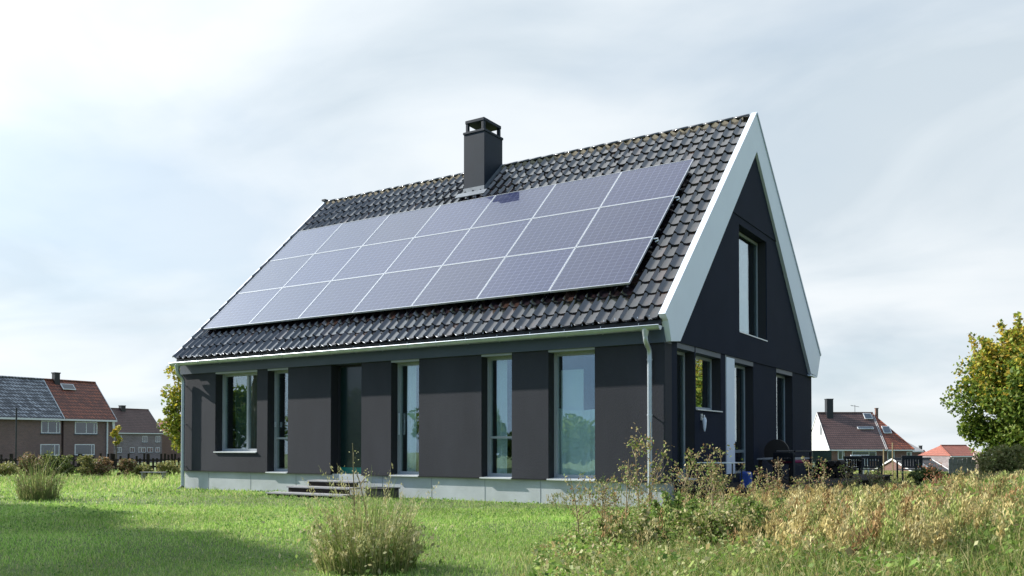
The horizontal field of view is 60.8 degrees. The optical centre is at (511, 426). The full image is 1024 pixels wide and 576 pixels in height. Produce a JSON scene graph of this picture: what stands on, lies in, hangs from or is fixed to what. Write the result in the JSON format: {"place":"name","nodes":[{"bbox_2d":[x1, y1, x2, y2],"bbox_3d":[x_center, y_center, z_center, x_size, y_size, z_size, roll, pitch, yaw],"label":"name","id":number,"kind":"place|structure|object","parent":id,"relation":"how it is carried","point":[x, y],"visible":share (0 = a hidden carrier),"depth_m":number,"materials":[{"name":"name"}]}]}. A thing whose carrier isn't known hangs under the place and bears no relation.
{"place":"outdoors","nodes":[
{"label":"outdoors","id":0,"kind":"place"},
{"bbox_2d":[0,459,1023,575],"bbox_3d":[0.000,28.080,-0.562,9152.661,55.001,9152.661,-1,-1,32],"label":"ground","id":1,"kind":"structure","parent":0,"point":[13,570],"depth_m":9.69,"materials":[{"name":"green plant"}]},
{"bbox_2d":[0,461,22,476],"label":"bush","id":2,"kind":"object","parent":1,"relation":"on","point":[4,470],"visible":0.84,"depth_m":27.38,"materials":[{"name":"green plant"}]},
{"bbox_2d":[15,408,16,457],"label":"slim post","id":3,"kind":"object","parent":1,"relation":"on","point":[16,434],"visible":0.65,"depth_m":59.98,"materials":[{"name":"grey metal"}]},
{"bbox_2d":[17,451,41,475],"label":"bush","id":4,"kind":"object","parent":1,"relation":"on","point":[28,457],"visible":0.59,"depth_m":27.33,"materials":[{"name":"green plant"}]},
{"bbox_2d":[0,375,64,465],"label":"brick house","id":5,"kind":"structure","parent":1,"relation":"on","point":[40,418],"depth_m":92.69,"materials":[{"name":"brown tile"}]},
{"bbox_2d":[40,444,59,456],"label":"window","id":6,"kind":"structure","parent":5,"relation":"in","point":[54,448],"depth_m":93.66,"materials":[{"name":"white"}]},
{"bbox_2d":[40,421,60,433],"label":"window","id":7,"kind":"structure","parent":5,"relation":"in","point":[47,427],"depth_m":93.74,"materials":[{"name":"white glass"}]},
{"bbox_2d":[7,444,69,500],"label":"rush tuft","id":8,"kind":"object","parent":1,"relation":"on","point":[25,491],"visible":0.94,"depth_m":16.04,"materials":[{"name":"green plant"}]},
{"bbox_2d":[30,450,62,476],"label":"bush","id":9,"kind":"object","parent":1,"relation":"on","point":[45,459],"visible":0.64,"depth_m":27.40,"materials":[{"name":"green plant"}]},
{"bbox_2d":[52,455,78,476],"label":"bush","id":10,"kind":"object","parent":1,"relation":"on","point":[68,466],"visible":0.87,"depth_m":27.38,"materials":[{"name":"green plant"}]},
{"bbox_2d":[43,372,116,465],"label":"brick house","id":11,"kind":"structure","parent":1,"relation":"on","point":[88,423],"depth_m":97.84,"materials":[{"name":"red tile"}]},
{"bbox_2d":[75,444,95,455],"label":"window","id":12,"kind":"structure","parent":11,"relation":"in","point":[89,449],"depth_m":97.02,"materials":[{"name":"white"}]},
{"bbox_2d":[74,422,97,434],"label":"window","id":13,"kind":"structure","parent":11,"relation":"in","point":[81,428],"depth_m":97.07,"materials":[{"name":"white glass"}]},
{"bbox_2d":[75,454,96,476],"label":"bush","id":14,"kind":"object","parent":1,"relation":"on","point":[85,467],"visible":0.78,"depth_m":27.38,"materials":[{"name":"green plant"}]},
{"bbox_2d":[0,453,180,470],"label":"picket fence","id":15,"kind":"object","parent":1,"relation":"on","point":[112,458],"visible":0.26,"depth_m":32.99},
{"bbox_2d":[88,456,114,476],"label":"bush","id":16,"kind":"object","parent":1,"relation":"on","point":[100,464],"visible":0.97,"depth_m":27.37,"materials":[{"name":"brown plant"}]},
{"bbox_2d":[109,425,122,458],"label":"sapling","id":17,"kind":"object","parent":1,"relation":"on","point":[114,433],"visible":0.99,"depth_m":59.93,"materials":[{"name":"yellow plant"}]},
{"bbox_2d":[116,458,138,475],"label":"bush","id":18,"kind":"object","parent":1,"relation":"on","point":[125,466],"visible":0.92,"depth_m":27.39,"materials":[{"name":"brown plant"}]},
{"bbox_2d":[111,405,163,461],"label":"terraced house","id":19,"kind":"structure","parent":1,"relation":"on","point":[140,433],"depth_m":186.28,"materials":[{"name":"brick"}]},
{"bbox_2d":[142,436,147,442],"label":"window","id":20,"kind":"structure","parent":19,"relation":"in","point":[144,438],"depth_m":186.28,"materials":[{"name":"white"}]},
{"bbox_2d":[147,447,153,452],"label":"window","id":21,"kind":"structure","parent":19,"relation":"in","point":[149,449],"depth_m":187.33,"materials":[{"name":"white"}]},
{"bbox_2d":[155,447,159,452],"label":"window","id":22,"kind":"structure","parent":19,"relation":"in","point":[157,449],"depth_m":188.89,"materials":[{"name":"white"}]},
{"bbox_2d":[155,436,160,442],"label":"window","id":23,"kind":"structure","parent":19,"relation":"in","point":[157,437],"depth_m":188.98,"materials":[{"name":"white"}]},
{"bbox_2d":[133,462,153,476],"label":"bush","id":24,"kind":"object","parent":1,"relation":"on","point":[141,468],"visible":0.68,"depth_m":27.36,"materials":[{"name":"green plant"}]},
{"bbox_2d":[140,472,166,480],"bbox_3d":[-10.273,1.429,24.998,0.720,0.275,0.200,0,-1,4],"label":"plank bench","id":25,"kind":"object","parent":1,"relation":"on","point":[143,474],"visible":0.74,"depth_m":24.93,"materials":[{"name":"grey wood"}]},
{"bbox_2d":[154,459,180,475],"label":"bush","id":26,"kind":"object","parent":1,"relation":"on","point":[162,467],"visible":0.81,"depth_m":27.32,"materials":[{"name":"green plant"}]},
{"bbox_2d":[156,366,180,452],"bbox_3d":[-11.591,-0.225,30.969,1.990,4.198,1.880,-1,-1,32],"label":"yellow tree","id":27,"kind":"object","parent":1,"relation":"on","point":[172,426],"visible":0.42,"depth_m":30.75,"materials":[{"name":"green plant"}]},
{"bbox_2d":[158,420,180,458],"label":"roadside house","id":28,"kind":"structure","parent":1,"relation":"on","point":[167,449],"depth_m":230.48,"materials":[{"name":"red brick"}]},
{"bbox_2d":[0,488,590,575],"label":"clover","id":29,"kind":"object","parent":1,"relation":"on","point":[265,496],"visible":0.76,"depth_m":13.21,"materials":[{"name":"green plant"}]},
{"bbox_2d":[266,480,367,498],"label":"porch steps","id":30,"kind":"structure","parent":1,"relation":"on","point":[321,486],"depth_m":18.20,"materials":[{"name":"grey wood"}]},
{"bbox_2d":[247,462,459,575],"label":"tall grass clump","id":31,"kind":"object","parent":1,"relation":"on","point":[358,549],"visible":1,"depth_m":7.75,"materials":[{"name":"green plant"}]},
{"bbox_2d":[339,443,381,531],"bbox_3d":[-1.408,0.735,8.249,0.468,1.161,0.380,1,-1,-28],"label":"flower stem","id":32,"kind":"object","parent":1,"relation":"on","point":[353,498],"visible":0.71,"depth_m":8.21,"materials":[{"name":"green plant"}]},
{"bbox_2d":[364,487,399,498],"bbox_3d":[-2.633,1.342,17.684,0.600,0.225,0.440,-1,-1,32],"label":"black crate","id":33,"kind":"object","parent":1,"relation":"on","point":[379,490],"visible":0.76,"depth_m":17.53,"materials":[{"name":"plastic"}]},
{"bbox_2d":[169,112,820,506],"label":"dark house","id":34,"kind":"structure","parent":1,"relation":"on","point":[651,286],"depth_m":18.58,"materials":[{"name":"concrete"}]},
{"bbox_2d":[213,370,256,452],"bbox_3d":[-6.498,-0.352,20.837,1.490,1.940,0.340,-1,-1,32],"label":"window","id":35,"kind":"structure","parent":34,"relation":"in","point":[248,373],"depth_m":20.94,"materials":[{"name":"grey glass"}]},
{"bbox_2d":[235,376,256,448],"bbox_3d":[-6.271,-0.327,21.128,1.301,1.900,0.093,-1,-1,34],"label":"curtain","id":36,"kind":"object","parent":34,"relation":"hanging from","point":[241,410],"visible":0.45,"depth_m":21.27,"materials":[{"name":"grey fabric"}]},
{"bbox_2d":[265,368,287,472],"bbox_3d":[-5.300,-0.137,20.070,0.690,2.400,0.340,-1,-1,32],"label":"window","id":37,"kind":"structure","parent":34,"relation":"in","point":[278,371],"depth_m":20.30,"materials":[{"name":"grey glass"}]},
{"bbox_2d":[338,364,361,473],"bbox_3d":[-3.441,-0.167,19.041,0.884,2.378,0.090,-1,-1,32],"label":"front door","id":38,"kind":"structure","parent":34,"relation":"in","point":[349,376],"depth_m":19.11,"materials":[{"name":"black glass"}]},
{"bbox_2d":[389,359,418,476],"bbox_3d":[-2.141,-0.178,18.059,0.760,2.400,0.340,-1,-1,32],"label":"window","id":39,"kind":"structure","parent":34,"relation":"in","point":[401,363],"depth_m":18.29,"materials":[{"name":"grey glass"}]},
{"bbox_2d":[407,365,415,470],"bbox_3d":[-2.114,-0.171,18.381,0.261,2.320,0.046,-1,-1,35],"label":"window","id":40,"kind":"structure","parent":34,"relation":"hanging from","point":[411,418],"depth_m":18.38,"materials":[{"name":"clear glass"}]},
{"bbox_2d":[479,353,511,478],"bbox_3d":[-0.235,-0.202,16.845,0.720,2.400,0.340,-1,-1,32],"label":"window","id":41,"kind":"structure","parent":34,"relation":"in","point":[502,356],"depth_m":17.07,"materials":[{"name":"grey glass"}]},
{"bbox_2d":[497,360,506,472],"bbox_3d":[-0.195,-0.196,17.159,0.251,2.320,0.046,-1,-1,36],"label":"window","id":42,"kind":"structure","parent":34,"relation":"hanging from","point":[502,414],"depth_m":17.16,"materials":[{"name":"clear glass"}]},
{"bbox_2d":[546,347,594,480],"bbox_3d":[1.140,-0.219,15.970,0.980,2.400,0.340,-1,-1,32],"label":"window","id":43,"kind":"structure","parent":34,"relation":"in","point":[591,350],"depth_m":16.26,"materials":[{"name":"grey glass"}]},
{"bbox_2d":[561,369,583,409],"bbox_3d":[1.131,-0.597,16.354,0.480,0.950,0.015,-1,-1,32],"label":"blind","id":44,"kind":"object","parent":34,"relation":"in","point":[572,389],"visible":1,"depth_m":16.34,"materials":[{"name":"white fabric"}]},
{"bbox_2d":[559,408,594,474],"bbox_3d":[1.282,0.284,16.155,0.990,1.280,0.043,-1,-1,33],"label":"window sheet","id":45,"kind":"object","parent":34,"relation":"hanging from","point":[576,442],"depth_m":16.21,"materials":[{"name":"clear glass"}]},
{"bbox_2d":[677,351,696,480],"bbox_3d":[3.051,-0.207,15.764,0.285,2.343,0.855,-1,-1,32],"label":"window","id":46,"kind":"structure","parent":34,"relation":"in","point":[682,355],"depth_m":16.11,"materials":[{"name":"grey glass"}]},
{"bbox_2d":[700,414,706,430],"bbox_3d":[3.582,-0.078,16.292,0.111,0.330,0.081,-1,-1,32],"label":"wall lamp","id":47,"kind":"object","parent":34,"relation":"attached to","point":[704,420],"visible":1,"depth_m":16.26,"materials":[{"name":"silver metal"}]},
{"bbox_2d":[696,356,722,411],"bbox_3d":[3.681,-0.827,16.765,0.285,1.063,1.390,-1,-1,32],"label":"window","id":48,"kind":"structure","parent":34,"relation":"in","point":[709,361],"depth_m":17.34,"materials":[{"name":"grey wood"}]},
{"bbox_2d":[735,365,745,472],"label":"window","id":49,"kind":"structure","parent":34,"relation":"in","point":[741,368],"depth_m":19.13,"materials":[{"name":"grey glass"}]},
{"bbox_2d":[739,232,767,341],"bbox_3d":[5.184,-3.095,19.173,0.285,2.273,1.990,-1,-1,32],"label":"window","id":50,"kind":"structure","parent":34,"relation":"in","point":[741,235],"depth_m":20.00,"materials":[{"name":"grey wood"}]},
{"bbox_2d":[776,375,784,441],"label":"window","id":51,"kind":"structure","parent":34,"relation":"in","point":[777,376],"depth_m":21.84,"materials":[{"name":"grey glass"}]},
{"bbox_2d":[564,465,644,534],"bbox_3d":[1.109,0.937,10.532,0.778,0.944,1.217,-1,-1,32],"label":"terrace weed","id":52,"kind":"object","parent":1,"relation":"on","point":[605,494],"visible":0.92,"depth_m":10.52,"materials":[{"name":"green plant"}]},
{"bbox_2d":[598,459,635,520],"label":"tall weed","id":53,"kind":"object","parent":1,"relation":"on","point":[619,496],"visible":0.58,"depth_m":11.45,"materials":[{"name":"green plant"}]},
{"bbox_2d":[546,472,691,517],"bbox_3d":[1.434,1.087,14.239,2.688,0.698,1.771,-1,-1,32],"label":"shrub","id":54,"kind":"object","parent":1,"relation":"on","point":[566,500],"visible":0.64,"depth_m":14.37,"materials":[{"name":"green plant"}]},
{"bbox_2d":[593,505,673,551],"bbox_3d":[1.290,1.140,9.142,0.874,0.613,0.830,0,-1,3],"label":"leafy bush","id":55,"kind":"object","parent":1,"relation":"on","point":[638,523],"visible":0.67,"depth_m":9.04,"materials":[{"name":"green plant"}]},
{"bbox_2d":[616,422,709,513],"bbox_3d":[1.993,0.675,11.415,1.253,1.481,0.807,0,-1,3],"label":"tall weed","id":56,"kind":"object","parent":1,"relation":"on","point":[658,468],"visible":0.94,"depth_m":11.43,"materials":[{"name":"green plant"}]},
{"bbox_2d":[630,488,705,548],"bbox_3d":[1.725,1.071,9.610,0.781,0.789,0.862,-1,-1,32],"label":"leafy bush","id":57,"kind":"object","parent":1,"relation":"on","point":[690,506],"visible":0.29,"depth_m":9.62,"materials":[{"name":"green plant"}]},
{"bbox_2d":[661,454,730,507],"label":"terrace weed","id":58,"kind":"object","parent":1,"relation":"on","point":[712,464],"visible":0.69,"depth_m":12.46,"materials":[{"name":"green plant"}]},
{"bbox_2d":[668,499,756,548],"bbox_3d":[2.043,1.084,8.950,0.922,0.710,0.814,-1,-1,32],"label":"leafy bush","id":59,"kind":"object","parent":1,"relation":"on","point":[711,524],"visible":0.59,"depth_m":8.85,"materials":[{"name":"green plant"}]},
{"bbox_2d":[686,443,744,513],"bbox_3d":[2.767,0.804,11.729,0.655,1.193,0.822,-1,-1,32],"label":"tall weed","id":60,"kind":"object","parent":1,"relation":"on","point":[721,484],"visible":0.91,"depth_m":11.67,"materials":[{"name":"green plant"}]},
{"bbox_2d":[496,464,1023,575],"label":"meadow grass","id":61,"kind":"structure","parent":1,"relation":"on","point":[830,561],"depth_m":6.80,"materials":[{"name":"green plant"}]},
{"bbox_2d":[723,491,797,535],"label":"leafy bush","id":62,"kind":"object","parent":1,"relation":"on","point":[757,509],"visible":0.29,"depth_m":9.75,"materials":[{"name":"green plant"}]},
{"bbox_2d":[737,466,786,501],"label":"terrace weed","id":63,"kind":"object","parent":1,"relation":"on","point":[768,486],"visible":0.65,"depth_m":12.71,"materials":[{"name":"plant"}]},
{"bbox_2d":[529,470,1023,575],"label":"undergrowth","id":64,"kind":"object","parent":1,"relation":"on","point":[567,543],"visible":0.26,"depth_m":7.33,"materials":[{"name":"green plant"}]},
{"bbox_2d":[769,459,786,491],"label":"leafy shoot","id":65,"kind":"object","parent":1,"relation":"on","point":[778,464],"visible":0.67,"depth_m":13.99,"materials":[{"name":"plant"}]},
{"bbox_2d":[677,474,892,503],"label":"terrace deck","id":66,"kind":"structure","parent":1,"relation":"on","point":[785,482],"depth_m":17.82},
{"bbox_2d":[714,469,725,488],"bbox_3d":[3.644,0.909,15.319,0.231,0.356,0.219,-1,-1,32],"label":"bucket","id":67,"kind":"object","parent":66,"relation":"on","point":[719,479],"visible":0.3,"depth_m":15.23,"materials":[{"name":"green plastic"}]},
{"bbox_2d":[697,462,744,489],"bbox_3d":[3.621,0.848,15.098,0.660,0.470,0.600,-1,-1,32],"label":"bistro table","id":68,"kind":"object","parent":66,"relation":"on","point":[732,463],"visible":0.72,"depth_m":14.88,"materials":[{"name":"silver metal"}]},
{"bbox_2d":[740,471,751,488],"bbox_3d":[4.126,0.939,15.367,0.200,0.300,0.140,-1,-1,32],"label":"blue bag","id":69,"kind":"object","parent":66,"relation":"on","point":[746,478],"visible":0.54,"depth_m":15.30,"materials":[{"name":"blue plastic"}]},
{"bbox_2d":[764,439,789,479],"bbox_3d":[5.860,0.730,19.313,0.444,0.906,0.445,0,-1,-4],"label":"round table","id":70,"kind":"object","parent":66,"relation":"on","point":[771,447],"visible":0.53,"depth_m":19.32,"materials":[{"name":"grey metal"}]},
{"bbox_2d":[757,457,809,483],"bbox_3d":[5.642,0.891,18.020,0.690,0.500,1.600,-1,-1,32],"label":"garden table","id":71,"kind":"object","parent":66,"relation":"on","point":[761,459],"visible":0.44,"depth_m":17.57,"materials":[{"name":"grey wood"}]},
{"bbox_2d":[773,450,812,485],"bbox_3d":[5.366,0.784,16.661,0.510,0.660,0.550,1,-1,-26],"label":"cushioned chair","id":72,"kind":"object","parent":66,"relation":"on","point":[791,460],"visible":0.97,"depth_m":16.52,"materials":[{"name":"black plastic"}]},
{"bbox_2d":[813,460,855,477],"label":"bush","id":73,"kind":"object","parent":66,"relation":"on","point":[834,465],"visible":0.73,"depth_m":20.41,"materials":[{"name":"green plant"}]},
{"bbox_2d":[576,468,1023,562],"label":"dry seed heads","id":74,"kind":"object","parent":1,"relation":"on","point":[799,532],"visible":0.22,"depth_m":8.47,"materials":[{"name":"beige plant"}]},
{"bbox_2d":[785,456,834,499],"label":"terrace weed","id":75,"kind":"object","parent":1,"relation":"on","point":[811,476],"visible":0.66,"depth_m":13.39,"materials":[{"name":"plant"}]},
{"bbox_2d":[812,450,833,471],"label":"shed","id":76,"kind":"structure","parent":1,"relation":"on","point":[825,454],"depth_m":25.65,"materials":[{"name":"green paint"}]},
{"bbox_2d":[824,459,863,494],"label":"terrace weed","id":77,"kind":"object","parent":1,"relation":"on","point":[853,480],"visible":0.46,"depth_m":14.28,"materials":[{"name":"green plant"}]},
{"bbox_2d":[812,399,887,470],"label":"white gable house","id":78,"kind":"structure","parent":1,"relation":"on","point":[840,435],"depth_m":142.40,"materials":[{"name":"red brick"}]},
{"bbox_2d":[838,451,843,459],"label":"window","id":79,"kind":"structure","parent":78,"relation":"in","point":[840,453],"depth_m":139.96,"materials":[{"name":"white"}]},
{"bbox_2d":[852,451,875,460],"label":"window","id":80,"kind":"structure","parent":78,"relation":"in","point":[853,452],"depth_m":139.96,"materials":[{"name":"white"}]},
{"bbox_2d":[844,456,860,473],"bbox_3d":[9.455,1.220,24.510,0.550,0.800,0.510,0,-1,-10],"label":"garden chair","id":81,"kind":"object","parent":1,"relation":"on","point":[854,461],"visible":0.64,"depth_m":24.28,"materials":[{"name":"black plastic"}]},
{"bbox_2d":[849,455,868,473],"bbox_3d":[10.501,1.241,26.511,0.550,0.780,0.510,0,-1,4],"label":"white chair","id":82,"kind":"object","parent":1,"relation":"on","point":[864,462],"visible":0.09,"depth_m":26.27,"materials":[{"name":"white plastic"}]},
{"bbox_2d":[858,455,882,473],"bbox_3d":[9.863,1.187,24.010,0.550,0.800,0.510,0,-1,12],"label":"garden chair","id":83,"kind":"object","parent":1,"relation":"on","point":[871,460],"visible":0.91,"depth_m":23.79,"materials":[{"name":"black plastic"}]},
{"bbox_2d":[722,467,1023,567],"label":"tall plumes","id":84,"kind":"object","parent":1,"relation":"on","point":[893,493],"visible":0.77,"depth_m":7.79,"materials":[{"name":"beige plant"}]},
{"bbox_2d":[883,449,884,473],"bbox_3d":[11.511,1.316,27.003,0.042,1.250,0.042,-1,-1,32],"label":"garden stake","id":85,"kind":"object","parent":1,"relation":"on","point":[883,463],"visible":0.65,"depth_m":26.99,"materials":[{"name":"brown wood"}]},
{"bbox_2d":[862,465,918,488],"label":"terrace weed","id":86,"kind":"object","parent":1,"relation":"on","point":[874,478],"visible":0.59,"depth_m":15.56,"materials":[{"name":"green plant"}]},
{"bbox_2d":[871,408,914,460],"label":"red roofed house","id":87,"kind":"structure","parent":1,"relation":"on","point":[901,446],"depth_m":140.70,"materials":[{"name":"tile"}]},
{"bbox_2d":[887,451,893,459],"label":"window","id":88,"kind":"structure","parent":87,"relation":"in","point":[889,453],"depth_m":139.96,"materials":[{"name":"white"}]},
{"bbox_2d":[892,443,893,478],"bbox_3d":[11.788,1.216,27.005,0.042,1.450,0.042,-1,-1,32],"label":"garden stake","id":89,"kind":"object","parent":1,"relation":"on","point":[892,462],"visible":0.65,"depth_m":26.99,"materials":[{"name":"brown wood"}]},
{"bbox_2d":[871,457,947,471],"bbox_3d":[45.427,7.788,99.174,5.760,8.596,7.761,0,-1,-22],"label":"garden shed","id":90,"kind":"structure","parent":1,"relation":"on","point":[888,465],"depth_m":98.45,"materials":[{"name":"brick"}]},
{"bbox_2d":[896,455,922,480],"bbox_3d":[10.937,1.187,24.011,0.550,0.800,0.510,0,-1,7],"label":"garden chair","id":91,"kind":"object","parent":1,"relation":"on","point":[913,458],"visible":0.94,"depth_m":23.79,"materials":[{"name":"black plastic"}]},
{"bbox_2d":[907,442,923,454],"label":"pale house","id":92,"kind":"structure","parent":1,"relation":"on","point":[918,451],"depth_m":186.67,"materials":[{"name":"white brick"}]},
{"bbox_2d":[907,463,941,484],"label":"bush","id":93,"kind":"object","parent":1,"relation":"on","point":[917,475],"visible":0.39,"depth_m":18.98,"materials":[{"name":"green plant"}]},
{"bbox_2d":[918,459,949,506],"bbox_3d":[4.526,0.715,9.350,0.300,0.736,0.344,-1,-1,32],"label":"dry dock","id":94,"kind":"object","parent":1,"relation":"on","point":[933,472],"visible":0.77,"depth_m":9.34,"materials":[{"name":"brown plant"}]},
{"bbox_2d":[920,465,964,479],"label":"bush","id":95,"kind":"object","parent":1,"relation":"on","point":[930,471],"visible":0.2,"depth_m":18.86,"materials":[{"name":"green plant"}]},
{"bbox_2d":[918,445,975,467],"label":"house","id":96,"kind":"structure","parent":1,"relation":"on","point":[942,454],"depth_m":167.67,"materials":[{"name":"brick"}]},
{"bbox_2d":[948,458,975,474],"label":"plank gate","id":97,"kind":"structure","parent":1,"relation":"on","point":[968,463],"depth_m":24.01,"materials":[{"name":"grey wood"}]},
{"bbox_2d":[972,451,983,473],"bbox_3d":[13.088,1.139,24.505,0.318,0.900,0.318,-1,-1,32],"label":"stone post","id":98,"kind":"object","parent":1,"relation":"on","point":[980,470],"visible":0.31,"depth_m":24.38,"materials":[{"name":"grey stone"}]},
{"bbox_2d":[939,311,1023,459],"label":"autumn tree","id":99,"kind":"object","parent":1,"relation":"on","point":[995,381],"visible":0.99,"depth_m":22.49,"materials":[{"name":"green plant"}]},
{"bbox_2d":[972,444,1018,475],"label":"bush","id":100,"kind":"object","parent":1,"relation":"on","point":[990,463],"visible":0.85,"depth_m":18.88,"materials":[{"name":"green plant"}]},
{"bbox_2d":[991,443,1023,473],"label":"bush","id":101,"kind":"object","parent":1,"relation":"on","point":[1017,449],"visible":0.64,"depth_m":18.91,"materials":[{"name":"green plant"}]},
{"bbox_2d":[0,0,1023,454],"label":"sky","id":102,"kind":"structure","parent":0,"point":[155,154],"materials":[{"name":"white"}]}
]}

